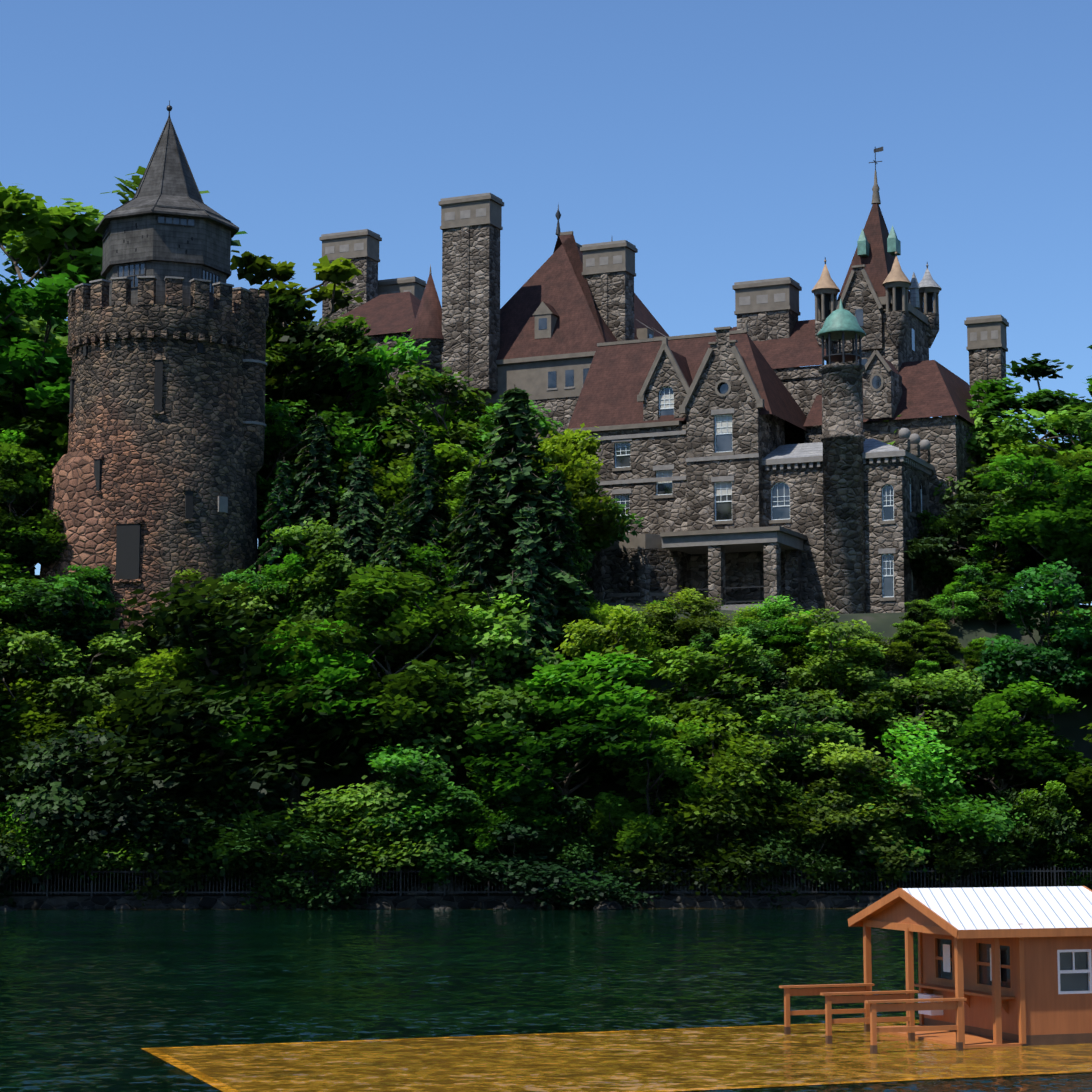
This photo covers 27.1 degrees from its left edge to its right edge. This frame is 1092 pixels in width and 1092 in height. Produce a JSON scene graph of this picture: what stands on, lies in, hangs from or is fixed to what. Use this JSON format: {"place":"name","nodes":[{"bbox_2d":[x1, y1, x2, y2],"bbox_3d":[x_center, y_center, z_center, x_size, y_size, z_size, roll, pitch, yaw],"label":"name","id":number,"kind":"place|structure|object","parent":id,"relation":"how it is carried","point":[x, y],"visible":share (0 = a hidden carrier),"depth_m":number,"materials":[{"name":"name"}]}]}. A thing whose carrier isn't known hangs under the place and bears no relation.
{"place":"outdoors","nodes":[
{"label":"outdoors","id":0,"kind":"place"},
{"bbox_2d":[0,909,1091,1091],"bbox_3d":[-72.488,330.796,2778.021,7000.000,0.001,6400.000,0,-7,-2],"label":"river water","id":1,"kind":"structure","parent":0,"point":[94,1000],"depth_m":60.47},
{"bbox_2d":[0,895,885,909],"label":"retaining wall","id":2,"kind":"structure","parent":1,"relation":"in","point":[216,902],"depth_m":104.77,"materials":[{"name":"stone"}]},
{"bbox_2d":[2,866,1091,895],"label":"shore fence","id":3,"kind":"object","parent":2,"relation":"on","point":[583,871],"visible":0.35,"depth_m":105.39,"materials":[{"name":"metal"}]},
{"bbox_2d":[0,873,973,909],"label":"shore rocks","id":4,"kind":"object","parent":1,"relation":"in","point":[605,905],"visible":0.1,"depth_m":106.03,"materials":[{"name":"stone"}]},
{"bbox_2d":[141,1020,1091,1091],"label":"dock","id":5,"kind":"object","parent":1,"relation":"on","point":[686,1059],"visible":0.75,"depth_m":40.31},
{"bbox_2d":[779,886,1091,1053],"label":"wooden cabin","id":6,"kind":"object","parent":5,"relation":"on","point":[1003,966],"visible":0.9,"depth_m":43.70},
{"bbox_2d":[0,575,1091,895],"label":"island terrain","id":7,"kind":"structure","parent":0,"point":[968,631],"depth_m":115.48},
{"bbox_2d":[0,378,49,501],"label":"deciduous tree","id":8,"kind":"object","parent":7,"relation":"on","point":[8,398],"visible":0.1,"depth_m":125.05,"materials":[{"name":"green plant"}]},
{"bbox_2d":[0,182,53,420],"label":"tall tree","id":9,"kind":"object","parent":7,"relation":"on","point":[15,205],"visible":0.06,"depth_m":131.70,"materials":[{"name":"green plant"}]},
{"bbox_2d":[0,521,61,628],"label":"deciduous tree","id":10,"kind":"object","parent":7,"relation":"on","point":[14,575],"visible":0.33,"depth_m":117.05,"materials":[{"name":"green plant"}]},
{"bbox_2d":[0,440,67,569],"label":"deciduous tree","id":11,"kind":"object","parent":7,"relation":"on","point":[33,482],"visible":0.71,"depth_m":119.09,"materials":[{"name":"green plant"}]},
{"bbox_2d":[0,301,68,574],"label":"deciduous tree","id":12,"kind":"object","parent":7,"relation":"on","point":[57,433],"visible":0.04,"depth_m":128.90,"materials":[{"name":"green plant"}]},
{"bbox_2d":[0,645,84,763],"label":"deciduous tree","id":13,"kind":"object","parent":7,"relation":"on","point":[49,725],"visible":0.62,"depth_m":110.73,"materials":[{"name":"green plant"}]},
{"bbox_2d":[0,263,86,470],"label":"deciduous tree","id":14,"kind":"object","parent":7,"relation":"on","point":[50,374],"visible":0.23,"depth_m":125.85,"materials":[{"name":"green plant"}]},
{"bbox_2d":[0,797,122,893],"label":"tree","id":15,"kind":"object","parent":7,"relation":"on","point":[10,819],"visible":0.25,"depth_m":104.27,"materials":[{"name":"green plant"}]},
{"bbox_2d":[0,576,130,682],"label":"deciduous tree","id":16,"kind":"object","parent":7,"relation":"on","point":[19,603],"visible":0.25,"depth_m":113.59,"materials":[{"name":"green plant"}]},
{"bbox_2d":[0,568,133,688],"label":"deciduous tree","id":17,"kind":"object","parent":7,"relation":"on","point":[67,599],"visible":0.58,"depth_m":113.18,"materials":[{"name":"green plant"}]},
{"bbox_2d":[6,629,151,770],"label":"deciduous tree","id":18,"kind":"object","parent":7,"relation":"on","point":[70,695],"visible":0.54,"depth_m":111.71,"materials":[{"name":"green plant"}]},
{"bbox_2d":[0,734,192,907],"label":"tree","id":19,"kind":"object","parent":7,"relation":"on","point":[55,760],"visible":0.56,"depth_m":104.11,"materials":[{"name":"green plant"}]},
{"bbox_2d":[0,166,209,394],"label":"tall tree","id":20,"kind":"object","parent":7,"relation":"on","point":[68,235],"visible":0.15,"depth_m":143.42,"materials":[{"name":"green plant"}]},
{"bbox_2d":[77,647,214,756],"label":"deciduous tree","id":21,"kind":"object","parent":7,"relation":"on","point":[175,659],"visible":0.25,"depth_m":111.29,"materials":[{"name":"green plant"}]},
{"bbox_2d":[39,100,268,631],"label":"stone tower","id":22,"kind":"structure","parent":7,"relation":"on","point":[156,469],"depth_m":119.55,"materials":[{"name":"stone"}]},
{"bbox_2d":[0,673,307,867],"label":"tree","id":23,"kind":"object","parent":7,"relation":"on","point":[121,815],"visible":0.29,"depth_m":104.62,"materials":[{"name":"green plant"}]},
{"bbox_2d":[52,781,256,887],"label":"tree","id":24,"kind":"object","parent":7,"relation":"on","point":[133,857],"visible":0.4,"depth_m":104.18,"materials":[{"name":"green plant"}]},
{"bbox_2d":[75,778,254,905],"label":"tree","id":25,"kind":"object","parent":7,"relation":"on","point":[175,887],"visible":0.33,"depth_m":104.67,"materials":[{"name":"green plant"}]},
{"bbox_2d":[0,569,399,851],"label":"tree","id":26,"kind":"object","parent":7,"relation":"on","point":[191,607],"visible":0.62,"depth_m":107.78,"materials":[{"name":"green plant"}]},
{"bbox_2d":[168,622,279,753],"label":"deciduous tree","id":27,"kind":"object","parent":7,"relation":"on","point":[233,660],"visible":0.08,"depth_m":112.62,"materials":[{"name":"green plant"}]},
{"bbox_2d":[192,577,286,693],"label":"deciduous tree","id":28,"kind":"object","parent":7,"relation":"on","point":[253,600],"visible":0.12,"depth_m":116.21,"materials":[{"name":"green plant"}]},
{"bbox_2d":[211,807,319,907],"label":"tree","id":29,"kind":"object","parent":7,"relation":"on","point":[267,862],"visible":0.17,"depth_m":104.80,"materials":[{"name":"green plant"}]},
{"bbox_2d":[163,757,378,908],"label":"tree","id":30,"kind":"object","parent":7,"relation":"on","point":[235,850],"visible":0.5,"depth_m":103.66,"materials":[{"name":"green plant"}]},
{"bbox_2d":[248,460,304,580],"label":"conifer tree","id":31,"kind":"object","parent":7,"relation":"on","point":[279,505],"visible":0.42,"depth_m":120.42,"materials":[{"name":"green plant"}]},
{"bbox_2d":[249,553,327,637],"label":"deciduous tree","id":32,"kind":"object","parent":7,"relation":"on","point":[292,569],"visible":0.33,"depth_m":117.44,"materials":[{"name":"green plant"}]},
{"bbox_2d":[197,613,384,817],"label":"deciduous tree","id":33,"kind":"object","parent":7,"relation":"on","point":[248,729],"visible":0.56,"depth_m":108.53,"materials":[{"name":"green plant"}]},
{"bbox_2d":[230,250,386,435],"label":"airy tree","id":34,"kind":"object","parent":7,"relation":"on","point":[337,271],"visible":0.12,"depth_m":138.97,"materials":[{"name":"green plant"}]},
{"bbox_2d":[269,413,347,591],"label":"conifer tree","id":35,"kind":"object","parent":7,"relation":"on","point":[315,499],"visible":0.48,"depth_m":121.17,"materials":[{"name":"green plant"}]},
{"bbox_2d":[256,394,363,584],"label":"deciduous tree","id":36,"kind":"object","parent":7,"relation":"on","point":[282,436],"visible":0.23,"depth_m":129.34,"materials":[{"name":"green plant"}]},
{"bbox_2d":[258,518,373,630],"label":"deciduous tree","id":37,"kind":"object","parent":7,"relation":"on","point":[320,541],"visible":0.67,"depth_m":117.46,"materials":[{"name":"green plant"}]},
{"bbox_2d":[256,293,377,575],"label":"tall tree","id":38,"kind":"object","parent":7,"relation":"on","point":[344,344],"visible":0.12,"depth_m":133.03,"materials":[{"name":"green plant"}]},
{"bbox_2d":[241,795,406,909],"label":"tree","id":39,"kind":"object","parent":7,"relation":"on","point":[346,882],"visible":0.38,"depth_m":103.81,"materials":[{"name":"green plant"}]},
{"bbox_2d":[266,311,434,466],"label":"deciduous tree","id":40,"kind":"object","parent":7,"relation":"on","point":[282,361],"visible":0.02,"depth_m":133.36,"materials":[{"name":"green plant"}]},
{"bbox_2d":[317,451,385,635],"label":"conifer tree","id":41,"kind":"object","parent":7,"relation":"on","point":[358,518],"visible":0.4,"depth_m":118.74,"materials":[{"name":"green plant"}]},
{"bbox_2d":[250,775,458,889],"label":"tree","id":42,"kind":"object","parent":7,"relation":"on","point":[357,800],"visible":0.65,"depth_m":104.27,"materials":[{"name":"green plant"}]},
{"bbox_2d":[302,328,454,487],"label":"deciduous tree","id":43,"kind":"object","parent":7,"relation":"on","point":[385,361],"visible":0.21,"depth_m":134.53,"materials":[{"name":"green plant"}]},
{"bbox_2d":[257,560,503,781],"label":"deciduous tree","id":44,"kind":"object","parent":7,"relation":"on","point":[402,705],"visible":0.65,"depth_m":110.54,"materials":[{"name":"green plant"}]},
{"bbox_2d":[361,506,428,673],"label":"conifer tree","id":45,"kind":"object","parent":7,"relation":"on","point":[393,545],"visible":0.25,"depth_m":117.40,"materials":[{"name":"green plant"}]},
{"bbox_2d":[339,541,473,665],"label":"deciduous tree","id":46,"kind":"object","parent":7,"relation":"on","point":[420,557],"visible":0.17,"depth_m":116.67,"materials":[{"name":"green plant"}]},
{"bbox_2d":[345,741,490,889],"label":"deciduous tree","id":47,"kind":"object","parent":7,"relation":"on","point":[417,774],"visible":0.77,"depth_m":105.02,"materials":[{"name":"green plant"}]},
{"bbox_2d":[394,435,457,647],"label":"conifer tree","id":48,"kind":"object","parent":7,"relation":"on","point":[424,526],"visible":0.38,"depth_m":120.15,"materials":[{"name":"green plant"}]},
{"bbox_2d":[368,401,487,536],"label":"deciduous tree","id":49,"kind":"object","parent":7,"relation":"on","point":[427,421],"visible":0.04,"depth_m":133.71,"materials":[{"name":"green plant"}]},
{"bbox_2d":[368,438,508,568],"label":"deciduous tree","id":50,"kind":"object","parent":7,"relation":"on","point":[445,455],"visible":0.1,"depth_m":125.23,"materials":[{"name":"green plant"}]},
{"bbox_2d":[358,359,537,508],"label":"deciduous tree","id":51,"kind":"object","parent":7,"relation":"on","point":[466,395],"visible":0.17,"depth_m":131.26,"materials":[{"name":"green plant"}]},
{"bbox_2d":[382,592,573,800],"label":"deciduous tree","id":52,"kind":"object","parent":7,"relation":"on","point":[487,638],"visible":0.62,"depth_m":111.47,"materials":[{"name":"green plant"}]},
{"bbox_2d":[425,459,534,683],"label":"conifer tree","id":53,"kind":"object","parent":7,"relation":"on","point":[477,524],"visible":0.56,"depth_m":117.34,"materials":[{"name":"green plant"}]},
{"bbox_2d":[435,384,592,641],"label":"conifer tree","id":54,"kind":"object","parent":7,"relation":"on","point":[513,413],"visible":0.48,"depth_m":118.82,"materials":[{"name":"green plant"}]},
{"bbox_2d":[452,758,577,890],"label":"deciduous tree","id":55,"kind":"object","parent":7,"relation":"on","point":[519,813],"visible":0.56,"depth_m":105.49,"materials":[{"name":"green plant"}]},
{"bbox_2d":[494,504,565,685],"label":"conifer tree","id":56,"kind":"object","parent":7,"relation":"on","point":[530,587],"visible":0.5,"depth_m":116.04,"materials":[{"name":"green plant"}]},
{"bbox_2d":[422,789,678,908],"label":"tree","id":57,"kind":"object","parent":7,"relation":"on","point":[507,866],"visible":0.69,"depth_m":104.07,"materials":[{"name":"green plant"}]},
{"bbox_2d":[461,399,644,565],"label":"deciduous tree","id":58,"kind":"object","parent":7,"relation":"on","point":[594,545],"visible":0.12,"depth_m":128.82,"materials":[{"name":"green plant"}]},
{"bbox_2d":[523,465,604,665],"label":"conifer tree","id":59,"kind":"object","parent":7,"relation":"on","point":[557,532],"visible":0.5,"depth_m":117.95,"materials":[{"name":"green plant"}]},
{"bbox_2d":[523,423,628,545],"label":"deciduous tree","id":60,"kind":"object","parent":7,"relation":"on","point":[575,453],"visible":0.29,"depth_m":125.12,"materials":[{"name":"green plant"}]},
{"bbox_2d":[454,645,707,834],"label":"deciduous tree","id":61,"kind":"object","parent":7,"relation":"on","point":[585,751],"visible":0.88,"depth_m":107.55,"materials":[{"name":"green plant"}]},
{"bbox_2d":[525,796,643,907],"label":"tree","id":62,"kind":"object","parent":7,"relation":"on","point":[594,854],"visible":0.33,"depth_m":105.91,"materials":[{"name":"green plant"}]},
{"bbox_2d":[533,605,666,741],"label":"deciduous tree","id":63,"kind":"object","parent":7,"relation":"on","point":[601,641],"visible":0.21,"depth_m":113.48,"materials":[{"name":"green plant"}]},
{"bbox_2d":[549,600,664,661],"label":"tree","id":64,"kind":"object","parent":7,"relation":"on","point":[599,614],"visible":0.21,"depth_m":117.15,"materials":[{"name":"green plant"}]},
{"bbox_2d":[583,715,725,867],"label":"deciduous tree","id":65,"kind":"object","parent":7,"relation":"on","point":[635,823],"visible":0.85,"depth_m":106.50,"materials":[{"name":"green plant"}]},
{"bbox_2d":[319,147,1010,607],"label":"castle","id":66,"kind":"structure","parent":7,"relation":"on","point":[555,319],"depth_m":148.78,"materials":[{"name":"stone"}]},
{"bbox_2d":[580,788,761,894],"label":"tree","id":67,"kind":"object","parent":7,"relation":"on","point":[703,842],"visible":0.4,"depth_m":105.73,"materials":[{"name":"green plant"}]},
{"bbox_2d":[600,633,774,800],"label":"deciduous tree","id":68,"kind":"object","parent":7,"relation":"on","point":[678,704],"visible":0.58,"depth_m":112.73,"materials":[{"name":"green plant"}]},
{"bbox_2d":[637,586,737,650],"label":"tree","id":69,"kind":"object","parent":7,"relation":"on","point":[696,622],"visible":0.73,"depth_m":119.04,"materials":[{"name":"green plant"}]},
{"bbox_2d":[601,707,847,898],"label":"tree","id":70,"kind":"object","parent":7,"relation":"on","point":[728,769],"visible":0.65,"depth_m":105.59,"materials":[{"name":"green plant"}]},
{"bbox_2d":[689,624,790,701],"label":"deciduous tree","id":71,"kind":"object","parent":7,"relation":"on","point":[766,685],"visible":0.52,"depth_m":115.65,"materials":[{"name":"green plant"}]},
{"bbox_2d":[568,299,933,613],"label":"castle wing","id":72,"kind":"object","parent":7,"relation":"on","point":[720,486],"visible":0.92,"depth_m":132.27,"materials":[{"name":"stone"}]},
{"bbox_2d":[733,595,837,640],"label":"tree","id":73,"kind":"object","parent":7,"relation":"on","point":[764,612],"visible":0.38,"depth_m":119.88,"materials":[{"name":"green plant"}]},
{"bbox_2d":[744,611,832,669],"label":"deciduous tree","id":74,"kind":"object","parent":7,"relation":"on","point":[778,642],"visible":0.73,"depth_m":118.52,"materials":[{"name":"green plant"}]},
{"bbox_2d":[731,686,883,813],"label":"deciduous tree","id":75,"kind":"object","parent":7,"relation":"on","point":[801,775],"visible":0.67,"depth_m":109.30,"materials":[{"name":"green plant"}]},
{"bbox_2d":[733,782,887,907],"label":"tree","id":76,"kind":"object","parent":7,"relation":"on","point":[808,858],"visible":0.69,"depth_m":105.58,"materials":[{"name":"green plant"}]},
{"bbox_2d":[759,605,915,748],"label":"deciduous tree","id":77,"kind":"object","parent":7,"relation":"on","point":[830,685],"visible":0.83,"depth_m":114.52,"materials":[{"name":"green plant"}]},
{"bbox_2d":[786,737,930,888],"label":"deciduous tree","id":78,"kind":"object","parent":7,"relation":"on","point":[852,819],"visible":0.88,"depth_m":105.74,"materials":[{"name":"green plant"}]},
{"bbox_2d":[850,637,930,671],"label":"tree","id":79,"kind":"object","parent":7,"relation":"on","point":[898,653],"visible":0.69,"depth_m":118.67,"materials":[{"name":"green plant"}]},
{"bbox_2d":[840,663,1004,761],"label":"tree","id":80,"kind":"object","parent":7,"relation":"on","point":[949,693],"visible":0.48,"depth_m":114.19,"materials":[{"name":"green plant"}]},
{"bbox_2d":[820,718,1029,884],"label":"tree","id":81,"kind":"object","parent":7,"relation":"on","point":[938,769],"visible":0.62,"depth_m":107.61,"materials":[{"name":"green plant"}]},
{"bbox_2d":[909,510,967,607],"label":"deciduous tree","id":82,"kind":"object","parent":7,"relation":"on","point":[931,574],"visible":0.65,"depth_m":130.13,"materials":[{"name":"green plant"}]},
{"bbox_2d":[883,409,1027,549],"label":"deciduous tree","id":83,"kind":"object","parent":7,"relation":"on","point":[974,442],"visible":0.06,"depth_m":136.91,"materials":[{"name":"green plant"}]},
{"bbox_2d":[920,589,990,623],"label":"tree","id":84,"kind":"object","parent":7,"relation":"on","point":[964,598],"visible":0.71,"depth_m":122.16,"materials":[{"name":"green plant"}]},
{"bbox_2d":[898,791,1037,887],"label":"tree","id":85,"kind":"object","parent":7,"relation":"on","point":[971,858],"visible":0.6,"depth_m":105.61,"materials":[{"name":"green plant"}]},
{"bbox_2d":[904,460,1059,591],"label":"pine tree","id":86,"kind":"object","parent":7,"relation":"on","point":[933,547],"visible":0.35,"depth_m":128.57,"materials":[{"name":"green plant"}]},
{"bbox_2d":[953,532,1028,592],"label":"deciduous tree","id":87,"kind":"object","parent":7,"relation":"on","point":[981,549],"visible":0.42,"depth_m":125.65,"materials":[{"name":"green plant"}]},
{"bbox_2d":[913,676,1091,800],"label":"deciduous tree","id":88,"kind":"object","parent":7,"relation":"on","point":[1020,753],"visible":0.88,"depth_m":110.10,"materials":[{"name":"green plant"}]},
{"bbox_2d":[948,788,1081,885],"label":"tree","id":89,"kind":"object","parent":7,"relation":"on","point":[1010,799],"visible":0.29,"depth_m":107.23,"materials":[{"name":"green plant"}]},
{"bbox_2d":[946,391,1091,530],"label":"deciduous tree","id":90,"kind":"object","parent":7,"relation":"on","point":[989,414],"visible":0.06,"depth_m":139.57,"materials":[{"name":"green plant"}]},
{"bbox_2d":[957,473,1090,586],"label":"deciduous tree","id":91,"kind":"object","parent":7,"relation":"on","point":[1001,566],"visible":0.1,"depth_m":126.42,"materials":[{"name":"green plant"}]},
{"bbox_2d":[966,439,1091,532],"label":"deciduous tree","id":92,"kind":"object","parent":7,"relation":"on","point":[1060,459],"visible":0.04,"depth_m":133.43,"materials":[{"name":"green plant"}]},
{"bbox_2d":[969,558,1091,747],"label":"deciduous tree","id":93,"kind":"object","parent":7,"relation":"on","point":[1005,665],"visible":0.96,"depth_m":115.41,"materials":[{"name":"green plant"}]},
{"bbox_2d":[969,353,1091,451],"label":"tall tree","id":94,"kind":"object","parent":7,"relation":"on","point":[1045,400],"visible":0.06,"depth_m":141.81,"materials":[{"name":"green plant"}]},
{"bbox_2d":[973,450,1091,607],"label":"deciduous tree","id":95,"kind":"object","parent":7,"relation":"on","point":[1061,526],"visible":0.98,"depth_m":123.79,"materials":[{"name":"green plant"}]},
{"bbox_2d":[976,780,1089,886],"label":"deciduous tree","id":96,"kind":"object","parent":7,"relation":"on","point":[1054,799],"visible":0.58,"depth_m":106.86,"materials":[{"name":"green plant"}]},
{"bbox_2d":[982,403,1091,591],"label":"deciduous tree","id":97,"kind":"object","parent":7,"relation":"on","point":[1020,429],"visible":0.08,"depth_m":131.86,"materials":[{"name":"green plant"}]},
{"bbox_2d":[1017,824,1091,889],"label":"tree","id":98,"kind":"object","parent":7,"relation":"on","point":[1080,849],"visible":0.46,"depth_m":106.85,"materials":[{"name":"green plant"}]},
{"bbox_2d":[1047,723,1091,827],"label":"deciduous tree","id":99,"kind":"object","parent":7,"relation":"on","point":[1078,790],"visible":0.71,"depth_m":109.79,"materials":[{"name":"green plant"}]},
{"bbox_2d":[0,0,1091,604],"label":"sky","id":100,"kind":"structure","parent":0,"point":[728,142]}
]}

